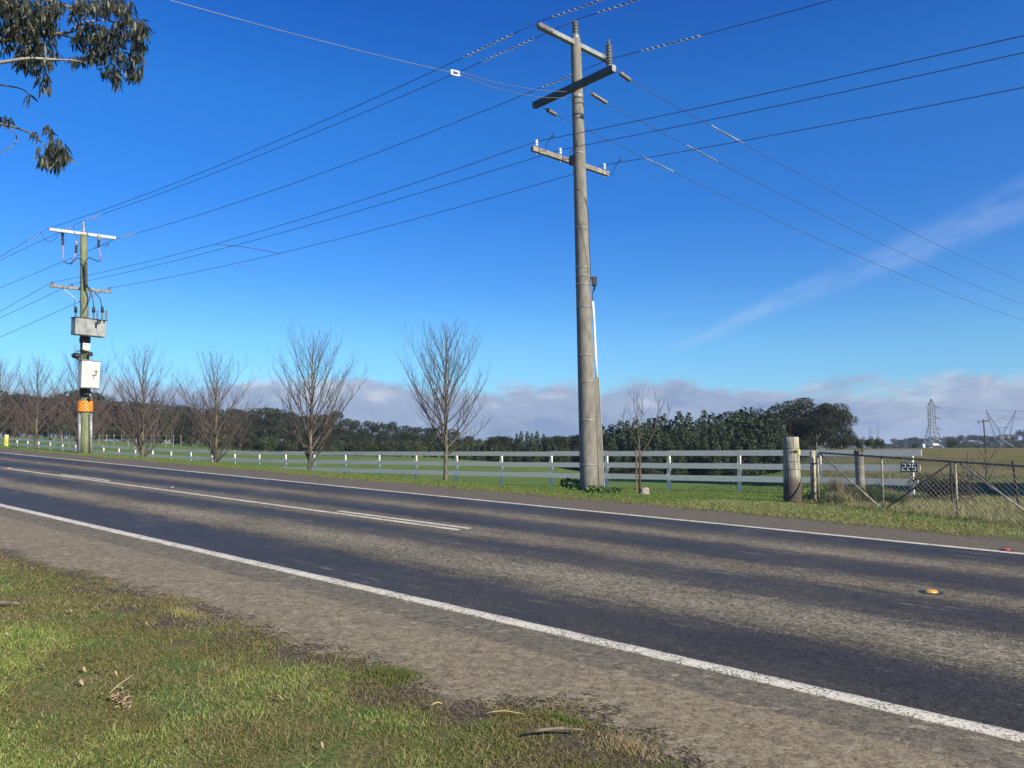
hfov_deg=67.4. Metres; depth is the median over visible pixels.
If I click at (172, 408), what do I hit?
orchard tree
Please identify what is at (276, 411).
forest gum tree
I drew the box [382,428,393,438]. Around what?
forest gum tree
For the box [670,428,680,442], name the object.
plantation tree
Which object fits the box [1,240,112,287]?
overhead wire
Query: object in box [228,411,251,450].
orchard tree
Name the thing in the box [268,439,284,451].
understorey bush
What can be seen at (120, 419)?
rusty tree
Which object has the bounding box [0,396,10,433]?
orchard tree
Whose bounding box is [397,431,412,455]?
forest gum tree
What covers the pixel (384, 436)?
forest gum tree
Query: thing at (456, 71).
stay wire
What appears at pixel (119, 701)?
leaf heap
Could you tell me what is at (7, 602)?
fallen stick
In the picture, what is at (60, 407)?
rusty tree
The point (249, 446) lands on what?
understorey bush
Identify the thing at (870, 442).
hedge bush
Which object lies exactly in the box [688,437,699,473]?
plantation tree
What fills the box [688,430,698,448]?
plantation tree
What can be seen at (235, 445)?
understorey bush
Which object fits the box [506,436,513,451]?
plantation tree
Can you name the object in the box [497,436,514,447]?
plantation tree
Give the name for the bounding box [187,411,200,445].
forest gum tree
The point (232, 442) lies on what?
understorey bush
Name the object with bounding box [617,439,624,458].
plantation tree
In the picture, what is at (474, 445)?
understorey bush
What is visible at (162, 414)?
forest gum tree
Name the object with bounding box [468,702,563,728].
grass tuft
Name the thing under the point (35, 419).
bare tree
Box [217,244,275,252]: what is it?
wire spacer
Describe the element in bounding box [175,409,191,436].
forest gum tree
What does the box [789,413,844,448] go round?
old gum tree
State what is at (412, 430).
forest gum tree
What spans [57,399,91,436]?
rusty tree
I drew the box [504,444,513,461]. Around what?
plantation tree
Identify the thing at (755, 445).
plantation tree
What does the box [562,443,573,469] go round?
plantation tree
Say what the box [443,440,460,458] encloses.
understorey bush
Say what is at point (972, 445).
distant bush
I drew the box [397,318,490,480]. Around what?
bare tree
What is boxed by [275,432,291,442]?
forest gum tree
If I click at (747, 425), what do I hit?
plantation tree
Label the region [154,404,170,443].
forest gum tree
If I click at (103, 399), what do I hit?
forest gum tree
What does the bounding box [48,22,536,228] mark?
overhead wire
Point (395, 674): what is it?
grass tuft
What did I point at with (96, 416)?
orchard tree
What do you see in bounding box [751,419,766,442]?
plantation tree
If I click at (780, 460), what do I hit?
plantation tree
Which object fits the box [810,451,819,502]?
gate post
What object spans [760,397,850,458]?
old gum tree
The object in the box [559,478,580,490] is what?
broadleaf weed
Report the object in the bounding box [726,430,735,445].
plantation tree
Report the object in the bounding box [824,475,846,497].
dry grass clump
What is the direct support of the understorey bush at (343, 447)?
on the ground at (334, 757)
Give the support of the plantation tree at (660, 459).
on the ground at (334, 757)
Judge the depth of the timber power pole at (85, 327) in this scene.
37.11 m
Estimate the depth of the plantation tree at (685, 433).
101.93 m
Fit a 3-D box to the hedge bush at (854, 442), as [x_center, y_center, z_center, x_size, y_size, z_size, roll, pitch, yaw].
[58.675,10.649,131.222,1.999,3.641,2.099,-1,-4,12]
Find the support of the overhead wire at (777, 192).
attached to the concrete power pole at (591, 464)
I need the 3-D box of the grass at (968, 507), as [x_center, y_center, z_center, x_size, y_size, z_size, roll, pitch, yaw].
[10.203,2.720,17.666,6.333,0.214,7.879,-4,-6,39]
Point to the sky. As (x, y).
(704, 299)
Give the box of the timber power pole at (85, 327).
[41,221,116,452]
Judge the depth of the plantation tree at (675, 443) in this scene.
94.41 m
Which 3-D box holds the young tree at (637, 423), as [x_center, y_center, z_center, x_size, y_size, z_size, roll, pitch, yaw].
[3.853,1.639,22.141,1.565,3.159,0.527,1,-4,-11]
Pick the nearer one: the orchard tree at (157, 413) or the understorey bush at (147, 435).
the orchard tree at (157, 413)
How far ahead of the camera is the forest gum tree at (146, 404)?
230.36 m
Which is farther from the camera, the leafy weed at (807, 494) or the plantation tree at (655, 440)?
the plantation tree at (655, 440)
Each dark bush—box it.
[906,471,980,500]
[915,483,950,496]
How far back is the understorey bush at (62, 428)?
147.77 m
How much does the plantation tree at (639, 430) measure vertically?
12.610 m
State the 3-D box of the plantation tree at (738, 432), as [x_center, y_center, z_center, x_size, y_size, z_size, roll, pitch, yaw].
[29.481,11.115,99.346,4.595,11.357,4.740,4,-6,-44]
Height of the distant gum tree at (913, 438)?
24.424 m
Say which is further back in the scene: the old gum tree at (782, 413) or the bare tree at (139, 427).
the old gum tree at (782, 413)
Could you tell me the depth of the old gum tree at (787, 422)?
125.36 m
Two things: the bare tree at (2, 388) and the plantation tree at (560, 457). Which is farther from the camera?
the plantation tree at (560, 457)
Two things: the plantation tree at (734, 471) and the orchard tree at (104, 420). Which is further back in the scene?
the orchard tree at (104, 420)
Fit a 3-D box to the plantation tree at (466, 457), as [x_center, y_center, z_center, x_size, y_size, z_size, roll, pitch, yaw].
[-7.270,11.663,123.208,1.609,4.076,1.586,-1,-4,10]
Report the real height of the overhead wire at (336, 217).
0.334 m
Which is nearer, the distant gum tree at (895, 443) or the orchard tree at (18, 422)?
the orchard tree at (18, 422)
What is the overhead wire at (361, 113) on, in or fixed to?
attached to the concrete power pole at (591, 464)
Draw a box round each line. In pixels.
[0,452,1023,553]
[0,504,1023,742]
[5,468,461,529]
[60,474,110,480]
[338,511,468,528]
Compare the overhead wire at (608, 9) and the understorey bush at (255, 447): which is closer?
the overhead wire at (608, 9)
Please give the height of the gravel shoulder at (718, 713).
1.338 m
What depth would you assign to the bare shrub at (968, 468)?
20.38 m
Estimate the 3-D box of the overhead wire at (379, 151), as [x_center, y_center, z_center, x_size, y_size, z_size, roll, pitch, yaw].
[-8.569,-8.282,30.406,28.336,0.805,0.079,-3,-5,36]
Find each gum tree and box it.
[0,0,154,177]
[5,392,20,401]
[10,393,31,435]
[67,391,104,403]
[91,392,116,439]
[117,401,141,413]
[126,419,148,430]
[141,400,163,409]
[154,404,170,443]
[155,415,173,428]
[157,409,183,444]
[166,422,181,444]
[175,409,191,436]
[175,419,190,442]
[184,407,206,444]
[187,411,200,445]
[188,420,199,433]
[188,430,198,442]
[212,412,228,446]
[218,408,246,424]
[219,411,249,448]
[219,429,227,445]
[220,421,229,433]
[231,428,246,449]
[236,420,256,440]
[238,415,252,435]
[243,425,257,442]
[246,411,262,448]
[248,407,282,424]
[251,415,267,450]
[253,431,264,443]
[258,418,272,450]
[258,425,282,440]
[264,408,291,426]
[265,418,285,427]
[273,425,294,440]
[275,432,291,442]
[279,412,299,419]
[283,424,305,441]
[292,431,307,447]
[299,414,323,427]
[312,424,331,442]
[315,414,337,424]
[317,430,331,448]
[319,420,340,444]
[325,435,339,455]
[330,411,343,435]
[333,427,349,445]
[335,420,348,451]
[339,437,349,445]
[343,430,360,455]
[344,418,353,436]
[345,420,368,435]
[347,424,362,441]
[356,421,375,432]
[357,433,368,446]
[364,425,387,455]
[367,434,377,442]
[374,422,388,439]
[377,434,390,456]
[382,421,404,443]
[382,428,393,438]
[390,426,402,444]
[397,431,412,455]
[397,434,409,447]
[399,425,411,443]
[405,427,421,438]
[409,432,426,442]
[415,427,436,439]
[421,433,436,456]
[429,427,441,444]
[448,429,457,440]
[719,407,810,460]
[743,401,813,456]
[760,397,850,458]
[780,415,818,456]
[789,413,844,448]
[804,402,851,449]
[827,410,859,448]
[891,439,906,447]
[897,439,912,447]
[905,437,923,447]
[920,438,933,447]
[927,437,941,444]
[943,436,964,447]
[956,435,971,446]
[962,437,971,447]
[969,435,981,445]
[974,435,993,442]
[980,436,1001,447]
[990,437,1007,445]
[1000,434,1021,447]
[1016,430,1023,444]
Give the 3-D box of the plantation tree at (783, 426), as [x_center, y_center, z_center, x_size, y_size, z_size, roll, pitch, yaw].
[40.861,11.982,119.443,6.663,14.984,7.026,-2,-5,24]
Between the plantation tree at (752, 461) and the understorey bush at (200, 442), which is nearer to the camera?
the plantation tree at (752, 461)
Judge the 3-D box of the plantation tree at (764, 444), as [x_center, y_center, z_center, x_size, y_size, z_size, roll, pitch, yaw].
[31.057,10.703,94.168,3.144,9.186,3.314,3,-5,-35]
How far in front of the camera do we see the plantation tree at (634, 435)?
112.00 m
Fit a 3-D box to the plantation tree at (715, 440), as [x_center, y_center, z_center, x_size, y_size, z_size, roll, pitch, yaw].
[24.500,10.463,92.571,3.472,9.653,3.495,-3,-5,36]
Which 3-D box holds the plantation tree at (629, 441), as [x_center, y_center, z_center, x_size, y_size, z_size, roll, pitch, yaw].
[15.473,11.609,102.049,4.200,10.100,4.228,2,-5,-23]
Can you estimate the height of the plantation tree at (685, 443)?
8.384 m
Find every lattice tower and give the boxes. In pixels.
[921,399,944,447]
[982,410,1021,447]
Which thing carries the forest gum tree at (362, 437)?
on the ground at (334, 757)
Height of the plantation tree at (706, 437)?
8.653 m
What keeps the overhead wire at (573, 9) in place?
attached to the concrete power pole at (591, 464)
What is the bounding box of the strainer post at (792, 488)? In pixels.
[783,437,801,502]
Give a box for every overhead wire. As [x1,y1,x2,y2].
[0,229,46,256]
[0,285,69,317]
[1,221,81,259]
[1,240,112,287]
[1,289,106,336]
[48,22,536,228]
[55,142,534,281]
[75,150,558,283]
[83,21,572,220]
[112,165,602,287]
[117,62,602,238]
[537,0,601,22]
[540,35,1023,140]
[559,116,1018,318]
[561,52,1023,149]
[576,0,639,19]
[605,87,1023,164]
[610,105,1021,303]
[613,0,831,58]
[633,82,1021,281]
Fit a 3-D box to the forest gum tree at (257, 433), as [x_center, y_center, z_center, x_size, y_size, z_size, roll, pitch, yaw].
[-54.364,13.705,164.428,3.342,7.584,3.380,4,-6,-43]
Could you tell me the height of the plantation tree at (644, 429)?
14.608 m
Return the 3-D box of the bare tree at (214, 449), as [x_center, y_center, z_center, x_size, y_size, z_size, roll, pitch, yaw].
[-15.061,1.416,38.772,5.003,6.606,4.223,3,-5,-30]
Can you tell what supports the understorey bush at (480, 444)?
on the ground at (334, 757)
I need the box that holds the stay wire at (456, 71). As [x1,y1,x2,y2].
[170,0,571,97]
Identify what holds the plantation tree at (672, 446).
on the ground at (334, 757)
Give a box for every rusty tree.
[0,403,19,434]
[2,406,26,433]
[16,404,42,436]
[19,395,43,436]
[39,394,65,436]
[39,404,66,427]
[46,397,73,437]
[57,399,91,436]
[95,407,113,423]
[98,412,117,439]
[105,401,127,440]
[106,409,131,441]
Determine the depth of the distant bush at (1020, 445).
446.71 m
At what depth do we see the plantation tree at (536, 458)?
122.15 m
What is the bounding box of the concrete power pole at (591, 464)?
[531,20,632,490]
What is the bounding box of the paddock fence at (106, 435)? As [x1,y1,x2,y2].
[54,434,180,447]
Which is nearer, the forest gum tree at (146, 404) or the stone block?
the stone block
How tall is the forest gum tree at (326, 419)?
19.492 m
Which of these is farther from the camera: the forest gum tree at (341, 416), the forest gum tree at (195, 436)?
the forest gum tree at (341, 416)
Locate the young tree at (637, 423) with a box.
[620,387,671,493]
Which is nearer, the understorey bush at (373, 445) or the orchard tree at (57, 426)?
the orchard tree at (57, 426)
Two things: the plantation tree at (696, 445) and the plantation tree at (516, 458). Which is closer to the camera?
the plantation tree at (696, 445)
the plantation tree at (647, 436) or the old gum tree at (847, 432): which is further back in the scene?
the old gum tree at (847, 432)
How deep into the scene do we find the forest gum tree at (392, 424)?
233.51 m
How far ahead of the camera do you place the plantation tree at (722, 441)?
93.34 m
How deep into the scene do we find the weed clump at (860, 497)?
18.14 m
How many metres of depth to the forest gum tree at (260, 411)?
242.32 m
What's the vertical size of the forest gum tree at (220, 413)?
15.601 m
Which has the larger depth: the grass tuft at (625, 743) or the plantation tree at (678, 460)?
the plantation tree at (678, 460)
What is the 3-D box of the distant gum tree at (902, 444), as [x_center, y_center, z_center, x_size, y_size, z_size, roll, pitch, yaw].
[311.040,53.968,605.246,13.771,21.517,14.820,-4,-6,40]
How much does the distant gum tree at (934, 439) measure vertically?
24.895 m
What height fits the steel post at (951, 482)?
1.232 m
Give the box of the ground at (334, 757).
[0,437,1023,767]
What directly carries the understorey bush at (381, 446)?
on the ground at (334, 757)
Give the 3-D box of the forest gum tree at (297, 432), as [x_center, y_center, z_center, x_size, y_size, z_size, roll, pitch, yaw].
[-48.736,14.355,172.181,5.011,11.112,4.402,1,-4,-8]
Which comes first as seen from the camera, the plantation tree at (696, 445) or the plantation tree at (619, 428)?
the plantation tree at (696, 445)
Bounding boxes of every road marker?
[918,589,943,594]
[999,548,1013,550]
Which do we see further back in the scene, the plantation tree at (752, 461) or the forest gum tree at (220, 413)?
the forest gum tree at (220, 413)
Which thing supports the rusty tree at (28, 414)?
on the ground at (334, 757)
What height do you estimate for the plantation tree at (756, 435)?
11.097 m
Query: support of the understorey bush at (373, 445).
on the ground at (334, 757)
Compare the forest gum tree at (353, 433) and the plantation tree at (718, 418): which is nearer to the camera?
the plantation tree at (718, 418)
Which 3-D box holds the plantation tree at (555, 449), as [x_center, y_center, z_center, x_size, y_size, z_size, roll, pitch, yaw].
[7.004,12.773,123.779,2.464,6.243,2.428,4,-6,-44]
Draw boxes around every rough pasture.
[689,471,1023,500]
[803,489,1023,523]
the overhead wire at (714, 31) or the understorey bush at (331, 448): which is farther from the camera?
the understorey bush at (331, 448)
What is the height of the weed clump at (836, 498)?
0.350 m
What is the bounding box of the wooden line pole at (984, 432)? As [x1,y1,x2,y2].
[977,420,988,447]
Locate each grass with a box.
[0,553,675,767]
[0,555,451,767]
[1,446,996,536]
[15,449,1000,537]
[661,498,1023,538]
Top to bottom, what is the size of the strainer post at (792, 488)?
1.659 m
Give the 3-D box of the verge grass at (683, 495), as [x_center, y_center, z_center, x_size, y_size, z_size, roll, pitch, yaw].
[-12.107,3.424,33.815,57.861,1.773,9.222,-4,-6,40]
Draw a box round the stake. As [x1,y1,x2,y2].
[635,450,640,492]
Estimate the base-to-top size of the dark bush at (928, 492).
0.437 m
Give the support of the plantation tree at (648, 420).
on the ground at (334, 757)
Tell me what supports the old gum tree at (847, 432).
on the ground at (334, 757)
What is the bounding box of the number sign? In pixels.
[900,463,917,471]
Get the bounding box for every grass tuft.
[142,594,229,624]
[348,660,451,699]
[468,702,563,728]
[520,702,621,732]
[579,727,676,766]
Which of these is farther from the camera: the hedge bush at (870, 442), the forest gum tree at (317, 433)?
the forest gum tree at (317, 433)
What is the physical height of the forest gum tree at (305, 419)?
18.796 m
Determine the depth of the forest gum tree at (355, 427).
203.58 m
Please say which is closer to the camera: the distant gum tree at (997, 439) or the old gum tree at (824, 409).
the old gum tree at (824, 409)
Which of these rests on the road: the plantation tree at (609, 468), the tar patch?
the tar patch
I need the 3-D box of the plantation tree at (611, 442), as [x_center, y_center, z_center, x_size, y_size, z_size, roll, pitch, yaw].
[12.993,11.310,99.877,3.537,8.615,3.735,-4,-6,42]
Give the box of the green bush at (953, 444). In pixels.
[945,439,958,447]
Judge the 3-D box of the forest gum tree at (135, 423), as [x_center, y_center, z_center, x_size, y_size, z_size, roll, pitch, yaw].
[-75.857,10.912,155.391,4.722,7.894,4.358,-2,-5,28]
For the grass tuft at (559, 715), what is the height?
0.043 m
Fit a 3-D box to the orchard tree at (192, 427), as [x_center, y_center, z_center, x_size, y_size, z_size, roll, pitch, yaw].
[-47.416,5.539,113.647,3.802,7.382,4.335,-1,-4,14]
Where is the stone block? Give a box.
[639,487,648,493]
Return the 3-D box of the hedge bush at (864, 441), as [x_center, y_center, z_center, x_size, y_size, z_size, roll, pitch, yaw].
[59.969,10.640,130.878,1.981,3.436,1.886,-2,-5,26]
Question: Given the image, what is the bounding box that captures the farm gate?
[817,452,1023,523]
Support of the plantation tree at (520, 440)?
on the ground at (334, 757)
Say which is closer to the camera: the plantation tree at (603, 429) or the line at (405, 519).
the line at (405, 519)
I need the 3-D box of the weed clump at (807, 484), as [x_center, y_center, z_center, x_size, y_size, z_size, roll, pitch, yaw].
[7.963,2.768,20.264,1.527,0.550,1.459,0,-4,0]
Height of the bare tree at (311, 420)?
7.264 m
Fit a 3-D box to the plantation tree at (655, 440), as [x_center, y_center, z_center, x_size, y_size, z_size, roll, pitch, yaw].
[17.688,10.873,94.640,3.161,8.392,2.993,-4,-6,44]
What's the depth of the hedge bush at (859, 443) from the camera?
127.86 m
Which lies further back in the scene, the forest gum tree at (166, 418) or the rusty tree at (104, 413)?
the forest gum tree at (166, 418)
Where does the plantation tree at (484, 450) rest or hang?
on the ground at (334, 757)
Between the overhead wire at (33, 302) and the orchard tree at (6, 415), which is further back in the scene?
the orchard tree at (6, 415)
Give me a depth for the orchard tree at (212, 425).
85.05 m
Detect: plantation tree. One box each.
[458,444,463,459]
[462,444,470,459]
[468,441,473,459]
[471,441,483,460]
[481,442,487,460]
[482,437,500,461]
[485,446,491,460]
[488,435,507,449]
[489,443,497,461]
[496,443,506,461]
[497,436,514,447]
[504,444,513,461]
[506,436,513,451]
[512,433,520,461]
[512,443,520,461]
[517,431,525,460]
[520,445,527,461]
[524,431,529,448]
[525,444,533,461]
[526,433,535,458]
[529,442,539,461]
[534,431,542,451]
[538,437,555,451]
[538,443,544,461]
[541,435,565,451]
[542,443,551,461]
[545,436,571,450]
[553,444,557,467]
[555,446,565,468]
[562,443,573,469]
[563,435,578,461]
[569,445,579,470]
[602,424,608,448]
[602,432,612,449]
[603,424,616,439]
[603,438,621,460]
[603,460,612,473]
[608,443,621,471]
[608,449,623,473]
[609,430,618,443]
[611,420,628,439]
[616,432,628,447]
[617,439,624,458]
[620,456,631,473]
[621,420,632,439]
[621,433,634,461]
[622,446,633,468]
[624,426,640,444]
[627,448,642,473]
[629,437,641,460]
[631,417,638,434]
[635,427,645,442]
[639,423,648,441]
[640,438,655,473]
[641,444,659,473]
[642,424,653,444]
[643,418,652,433]
[644,433,651,448]
[647,442,666,474]
[650,421,660,434]
[650,430,665,450]
[651,415,661,429]
[651,438,662,459]
[659,413,668,434]
[661,433,676,468]
[661,441,681,474]
[665,419,674,432]
[666,424,675,441]
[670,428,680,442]
[671,440,688,474]
[672,411,685,433]
[672,434,685,468]
[675,424,682,436]
[679,422,694,440]
[679,426,689,445]
[682,439,690,458]
[684,412,694,429]
[684,442,697,474]
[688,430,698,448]
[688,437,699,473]
[689,439,713,474]
[692,422,701,441]
[696,432,709,448]
[697,409,710,431]
[698,423,709,436]
[699,435,710,460]
[702,444,726,475]
[706,412,716,426]
[706,421,718,435]
[707,431,721,460]
[708,429,716,449]
[711,413,727,437]
[717,423,726,436]
[717,429,728,444]
[719,432,731,459]
[719,442,731,473]
[724,438,747,475]
[725,416,734,431]
[725,423,738,439]
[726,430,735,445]
[728,411,743,430]
[729,437,737,462]
[733,426,744,444]
[734,406,752,428]
[738,434,747,457]
[740,418,754,434]
[742,440,769,475]
[745,409,758,428]
[745,428,757,442]
[745,436,757,459]
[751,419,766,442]
[751,442,771,473]
[755,429,760,446]
[756,414,765,433]
[756,441,780,475]
[758,434,776,470]
[759,421,777,447]
[765,412,774,430]
[767,432,775,449]
[770,426,780,449]
[771,413,787,438]
[775,440,782,470]
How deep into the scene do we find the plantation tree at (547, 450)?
124.88 m
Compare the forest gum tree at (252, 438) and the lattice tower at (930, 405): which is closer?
the forest gum tree at (252, 438)
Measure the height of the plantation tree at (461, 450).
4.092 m
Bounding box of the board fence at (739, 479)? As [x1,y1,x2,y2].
[0,437,921,497]
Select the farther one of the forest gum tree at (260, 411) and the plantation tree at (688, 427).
the forest gum tree at (260, 411)
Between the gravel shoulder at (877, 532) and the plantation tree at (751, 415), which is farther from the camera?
the plantation tree at (751, 415)
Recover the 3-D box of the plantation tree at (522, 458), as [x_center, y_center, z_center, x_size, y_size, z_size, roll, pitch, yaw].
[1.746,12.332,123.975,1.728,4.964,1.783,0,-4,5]
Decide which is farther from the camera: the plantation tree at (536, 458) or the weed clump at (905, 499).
the plantation tree at (536, 458)
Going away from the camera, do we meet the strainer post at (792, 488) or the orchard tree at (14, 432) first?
the strainer post at (792, 488)
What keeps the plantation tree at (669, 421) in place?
on the ground at (334, 757)
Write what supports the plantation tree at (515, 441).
on the ground at (334, 757)
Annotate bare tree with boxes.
[0,353,30,432]
[5,353,71,447]
[38,346,132,444]
[95,340,190,456]
[160,346,264,462]
[260,311,369,469]
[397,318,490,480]
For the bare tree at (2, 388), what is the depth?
62.30 m
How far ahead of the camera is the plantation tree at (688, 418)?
119.67 m
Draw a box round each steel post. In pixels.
[949,462,952,502]
[1011,461,1018,503]
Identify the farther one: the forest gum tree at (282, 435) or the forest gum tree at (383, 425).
the forest gum tree at (383, 425)
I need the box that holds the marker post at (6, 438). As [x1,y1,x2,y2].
[4,435,8,445]
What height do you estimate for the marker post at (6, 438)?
0.990 m
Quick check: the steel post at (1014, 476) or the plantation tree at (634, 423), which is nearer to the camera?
the steel post at (1014, 476)
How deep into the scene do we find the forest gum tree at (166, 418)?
171.62 m
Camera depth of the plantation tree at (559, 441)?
141.03 m
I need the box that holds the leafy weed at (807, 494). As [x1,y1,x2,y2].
[802,486,824,500]
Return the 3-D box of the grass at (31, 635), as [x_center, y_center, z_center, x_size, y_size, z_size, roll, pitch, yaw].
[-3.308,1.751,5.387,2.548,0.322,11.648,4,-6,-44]
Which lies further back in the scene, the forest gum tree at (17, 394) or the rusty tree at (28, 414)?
the forest gum tree at (17, 394)
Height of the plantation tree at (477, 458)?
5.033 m
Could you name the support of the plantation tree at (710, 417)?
on the ground at (334, 757)
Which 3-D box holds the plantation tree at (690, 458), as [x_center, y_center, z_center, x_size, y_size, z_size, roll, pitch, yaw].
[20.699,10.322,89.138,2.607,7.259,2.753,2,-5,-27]
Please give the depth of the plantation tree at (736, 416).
122.99 m
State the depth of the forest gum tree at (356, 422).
239.04 m
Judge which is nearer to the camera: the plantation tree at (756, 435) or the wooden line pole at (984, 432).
the plantation tree at (756, 435)
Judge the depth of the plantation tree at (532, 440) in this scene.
145.12 m
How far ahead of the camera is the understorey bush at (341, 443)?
151.33 m
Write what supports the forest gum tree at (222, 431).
on the ground at (334, 757)
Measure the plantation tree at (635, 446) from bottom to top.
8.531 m
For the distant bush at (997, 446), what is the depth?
446.72 m
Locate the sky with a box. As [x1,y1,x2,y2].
[0,0,1023,447]
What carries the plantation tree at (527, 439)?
on the ground at (334, 757)
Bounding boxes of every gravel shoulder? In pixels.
[0,448,1023,552]
[0,507,1023,767]
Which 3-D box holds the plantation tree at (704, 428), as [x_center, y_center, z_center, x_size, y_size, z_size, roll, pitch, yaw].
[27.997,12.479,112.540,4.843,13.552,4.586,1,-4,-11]
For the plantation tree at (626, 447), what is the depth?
92.29 m
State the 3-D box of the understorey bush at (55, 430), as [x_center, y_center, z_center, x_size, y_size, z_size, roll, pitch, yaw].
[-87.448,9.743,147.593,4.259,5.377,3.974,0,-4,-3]
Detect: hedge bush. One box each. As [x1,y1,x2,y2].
[841,436,852,448]
[850,436,858,448]
[855,439,862,448]
[860,437,867,448]
[865,436,875,447]
[874,437,882,448]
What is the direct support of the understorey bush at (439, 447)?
on the ground at (334, 757)
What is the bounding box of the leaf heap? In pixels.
[101,686,145,709]
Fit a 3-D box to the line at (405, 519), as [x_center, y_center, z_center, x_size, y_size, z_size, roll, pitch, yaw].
[-1.851,2.220,12.617,3.200,0.090,0.114,-4,-6,40]
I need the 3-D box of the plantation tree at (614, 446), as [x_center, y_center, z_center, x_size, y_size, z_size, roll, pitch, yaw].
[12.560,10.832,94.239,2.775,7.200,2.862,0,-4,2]
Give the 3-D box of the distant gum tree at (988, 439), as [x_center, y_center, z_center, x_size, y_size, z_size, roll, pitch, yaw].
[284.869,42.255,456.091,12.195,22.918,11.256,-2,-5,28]
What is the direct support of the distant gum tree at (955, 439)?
on the ground at (334, 757)
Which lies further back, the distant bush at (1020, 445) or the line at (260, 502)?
the distant bush at (1020, 445)
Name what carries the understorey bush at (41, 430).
on the ground at (334, 757)
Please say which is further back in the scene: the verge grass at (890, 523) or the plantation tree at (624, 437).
the plantation tree at (624, 437)
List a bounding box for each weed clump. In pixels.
[801,480,834,498]
[802,482,841,499]
[818,491,857,503]
[823,481,869,495]
[838,488,879,502]
[840,482,891,501]
[872,485,899,495]
[875,490,912,505]
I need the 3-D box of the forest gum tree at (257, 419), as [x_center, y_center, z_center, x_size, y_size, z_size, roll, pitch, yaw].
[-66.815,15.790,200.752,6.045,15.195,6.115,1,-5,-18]
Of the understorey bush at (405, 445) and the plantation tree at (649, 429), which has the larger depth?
the understorey bush at (405, 445)
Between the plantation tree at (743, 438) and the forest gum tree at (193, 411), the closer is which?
the plantation tree at (743, 438)
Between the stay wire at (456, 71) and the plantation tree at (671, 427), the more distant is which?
the plantation tree at (671, 427)
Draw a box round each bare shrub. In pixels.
[952,452,982,496]
[971,447,997,494]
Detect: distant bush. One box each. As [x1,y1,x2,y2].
[968,442,981,447]
[990,441,1001,447]
[1010,441,1023,447]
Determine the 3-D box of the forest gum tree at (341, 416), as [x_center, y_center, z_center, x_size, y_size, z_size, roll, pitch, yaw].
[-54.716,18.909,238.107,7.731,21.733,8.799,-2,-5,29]
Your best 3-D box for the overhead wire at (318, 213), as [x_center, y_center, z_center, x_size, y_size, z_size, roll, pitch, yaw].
[-10.818,-5.509,28.681,28.594,0.450,0.016,-3,-5,37]
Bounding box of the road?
[0,453,1023,732]
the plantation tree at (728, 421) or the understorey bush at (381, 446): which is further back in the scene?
the understorey bush at (381, 446)
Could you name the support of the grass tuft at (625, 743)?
on the gravel shoulder at (718, 713)
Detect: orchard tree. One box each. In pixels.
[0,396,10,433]
[3,403,28,441]
[13,403,40,442]
[18,395,45,441]
[39,394,62,439]
[47,396,74,440]
[90,396,108,440]
[90,400,115,440]
[116,405,129,441]
[120,394,150,443]
[140,407,155,442]
[144,391,171,442]
[160,395,186,444]
[180,403,202,445]
[189,395,219,446]
[201,408,225,444]
[219,409,240,449]
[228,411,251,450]
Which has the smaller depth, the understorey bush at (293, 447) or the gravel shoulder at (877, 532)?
the gravel shoulder at (877, 532)
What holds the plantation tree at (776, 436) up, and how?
on the ground at (334, 757)
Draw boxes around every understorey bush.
[0,418,16,436]
[14,423,31,436]
[37,426,49,436]
[45,421,65,437]
[54,416,76,437]
[94,424,116,440]
[107,428,119,441]
[115,430,132,441]
[136,430,155,442]
[155,425,178,444]
[172,429,192,445]
[186,437,196,445]
[197,435,209,447]
[217,434,234,448]
[230,433,250,450]
[239,439,252,450]
[251,440,262,450]
[255,434,279,450]
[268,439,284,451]
[275,439,292,451]
[286,440,299,450]
[296,436,317,450]
[312,440,327,451]
[323,440,340,455]
[335,440,347,455]
[340,439,358,455]
[349,440,370,455]
[365,439,376,456]
[370,440,392,456]
[385,439,404,456]
[398,440,418,456]
[406,439,427,456]
[422,440,437,457]
[429,440,448,457]
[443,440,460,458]
[455,440,470,459]
[462,440,486,460]
[474,440,487,460]
[487,443,507,457]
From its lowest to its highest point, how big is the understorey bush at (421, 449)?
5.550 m
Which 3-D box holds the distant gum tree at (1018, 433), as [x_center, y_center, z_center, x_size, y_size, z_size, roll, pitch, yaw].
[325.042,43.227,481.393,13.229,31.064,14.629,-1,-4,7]
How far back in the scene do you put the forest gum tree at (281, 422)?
198.73 m
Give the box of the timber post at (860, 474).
[854,449,865,489]
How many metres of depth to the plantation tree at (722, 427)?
111.87 m
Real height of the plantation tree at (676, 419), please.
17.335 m
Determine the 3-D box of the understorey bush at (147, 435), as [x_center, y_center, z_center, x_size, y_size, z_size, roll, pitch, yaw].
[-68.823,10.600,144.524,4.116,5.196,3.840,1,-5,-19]
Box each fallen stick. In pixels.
[0,601,19,604]
[484,710,522,713]
[526,727,584,733]
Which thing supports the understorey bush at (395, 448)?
on the ground at (334, 757)
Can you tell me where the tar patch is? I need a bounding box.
[0,463,36,468]
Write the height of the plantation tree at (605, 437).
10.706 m
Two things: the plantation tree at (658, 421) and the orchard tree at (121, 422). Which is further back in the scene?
the plantation tree at (658, 421)
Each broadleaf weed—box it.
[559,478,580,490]
[585,485,605,492]
[603,486,621,492]

